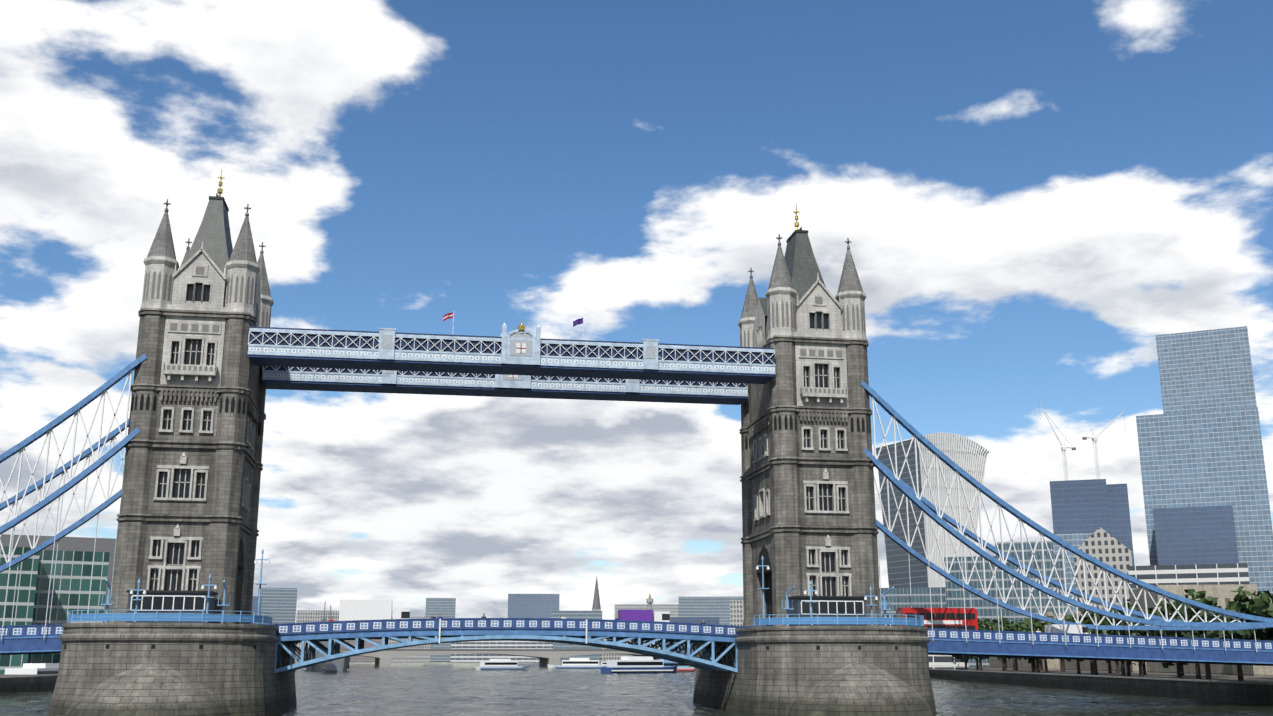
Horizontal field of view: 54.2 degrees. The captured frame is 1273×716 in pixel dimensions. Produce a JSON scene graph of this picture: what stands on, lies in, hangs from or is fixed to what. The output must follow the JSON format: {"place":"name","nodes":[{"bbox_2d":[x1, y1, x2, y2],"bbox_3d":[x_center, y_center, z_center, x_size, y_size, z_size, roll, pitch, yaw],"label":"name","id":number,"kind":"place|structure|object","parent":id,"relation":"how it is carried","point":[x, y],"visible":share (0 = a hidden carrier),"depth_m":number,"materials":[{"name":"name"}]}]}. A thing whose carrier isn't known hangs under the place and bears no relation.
{"place":"outdoors","nodes":[
{"label":"outdoors","id":0,"kind":"place"},
{"bbox_2d":[0,662,1272,715],"bbox_3d":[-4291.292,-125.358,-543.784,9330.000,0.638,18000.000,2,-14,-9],"label":"river thames","id":1,"kind":"structure","parent":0,"point":[416,689],"depth_m":196.56,"materials":[{"name":"grey liquid"}]},
{"bbox_2d":[48,549,297,715],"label":"pier","id":2,"kind":"structure","parent":1,"relation":"on","point":[169,653],"depth_m":127.38,"materials":[{"name":"stone"}]},
{"bbox_2d":[0,354,146,654],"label":"side span","id":3,"kind":"object","parent":2,"relation":"on","point":[27,639],"visible":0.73,"depth_m":142.66,"materials":[{"name":"metal"}]},
{"bbox_2d":[108,169,273,623],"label":"tower","id":4,"kind":"structure","parent":2,"relation":"on","point":[187,518],"depth_m":145.64,"materials":[{"name":"stone"}]},
{"bbox_2d":[248,311,775,404],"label":"level walkways","id":5,"kind":"structure","parent":4,"relation":"attached to","point":[526,364],"depth_m":155.86,"materials":[{"name":"blue paint"}]},
{"bbox_2d":[264,618,762,672],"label":"bascule span","id":6,"kind":"object","parent":2,"relation":"attached to","point":[593,632],"visible":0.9,"depth_m":147.19,"materials":[{"name":"blue paint"}]},
{"bbox_2d":[339,600,409,620],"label":"truck","id":7,"kind":"object","parent":6,"relation":"on","point":[349,610],"visible":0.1,"depth_m":153.06,"materials":[{"name":"paint"}]},
{"bbox_2d":[618,610,669,621],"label":"truck","id":8,"kind":"object","parent":6,"relation":"on","point":[647,615],"visible":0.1,"depth_m":159.49,"materials":[{"name":"purple metal"}]},
{"bbox_2d":[304,601,350,671],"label":"warship","id":9,"kind":"object","parent":1,"relation":"on","point":[342,664],"visible":0.25,"depth_m":618.74,"materials":[{"name":"grey metal"}]},
{"bbox_2d":[4,656,695,673],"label":"boats","id":10,"kind":"object","parent":1,"relation":"on","point":[636,664],"visible":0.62,"depth_m":539.61,"materials":[{"name":"white paint"}]},
{"bbox_2d":[295,648,669,666],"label":"distant bridge","id":11,"kind":"structure","parent":1,"relation":"on","point":[544,656],"depth_m":1001.73,"materials":[{"name":"concrete"}]},
{"bbox_2d":[693,556,936,715],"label":"pier","id":12,"kind":"structure","parent":1,"relation":"on","point":[826,656],"depth_m":139.35,"materials":[{"name":"stone"}]},
{"bbox_2d":[738,204,882,625],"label":"tower","id":13,"kind":"structure","parent":12,"relation":"on","point":[808,497],"depth_m":158.50,"materials":[{"name":"stone"}]},
{"bbox_2d":[860,381,1272,665],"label":"side span","id":14,"kind":"object","parent":13,"relation":"attached to","point":[1018,644],"visible":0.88,"depth_m":159.08,"materials":[{"name":"metal"}]},
{"bbox_2d":[896,608,977,629],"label":"double-decker bus","id":15,"kind":"object","parent":14,"relation":"on","point":[948,618],"visible":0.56,"depth_m":165.48,"materials":[{"name":"red metal"}]},
{"bbox_2d":[1045,624,1088,633],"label":"white van","id":16,"kind":"object","parent":14,"relation":"on","point":[1074,629],"visible":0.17,"depth_m":160.93,"materials":[{"name":"paint"}]},
{"bbox_2d":[0,661,1272,705],"bbox_3d":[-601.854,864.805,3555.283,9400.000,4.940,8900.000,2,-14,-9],"label":"river banks and quays","id":17,"kind":"object","parent":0,"point":[1253,690],"visible":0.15,"depth_m":228.84,"materials":[{"name":"stone"}]},
{"bbox_2d":[0,326,1272,673],"bbox_3d":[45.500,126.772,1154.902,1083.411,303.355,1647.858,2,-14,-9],"label":"city buildings","id":18,"kind":"structure","parent":17,"relation":"on","point":[1206,498],"depth_m":973.52,"materials":[{"name":"grey glass"}]},
{"bbox_2d":[876,432,990,587],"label":"skyscraper","id":19,"kind":"structure","parent":17,"relation":"on","point":[967,455],"depth_m":861.21,"materials":[{"name":"grey glass"}]},
{"bbox_2d":[952,586,1272,680],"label":"trees","id":20,"kind":"object","parent":17,"relation":"on","point":[1261,605],"visible":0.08,"depth_m":214.33,"materials":[{"name":"green plant"}]},
{"bbox_2d":[989,584,1272,675],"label":"tower of london walls","id":21,"kind":"structure","parent":17,"relation":"on","point":[1224,594],"depth_m":386.51,"materials":[{"name":"stone"}]},
{"bbox_2d":[0,0,1272,622],"label":"sky","id":22,"kind":"structure","parent":0,"point":[1027,195],"materials":[{"name":"blue"}]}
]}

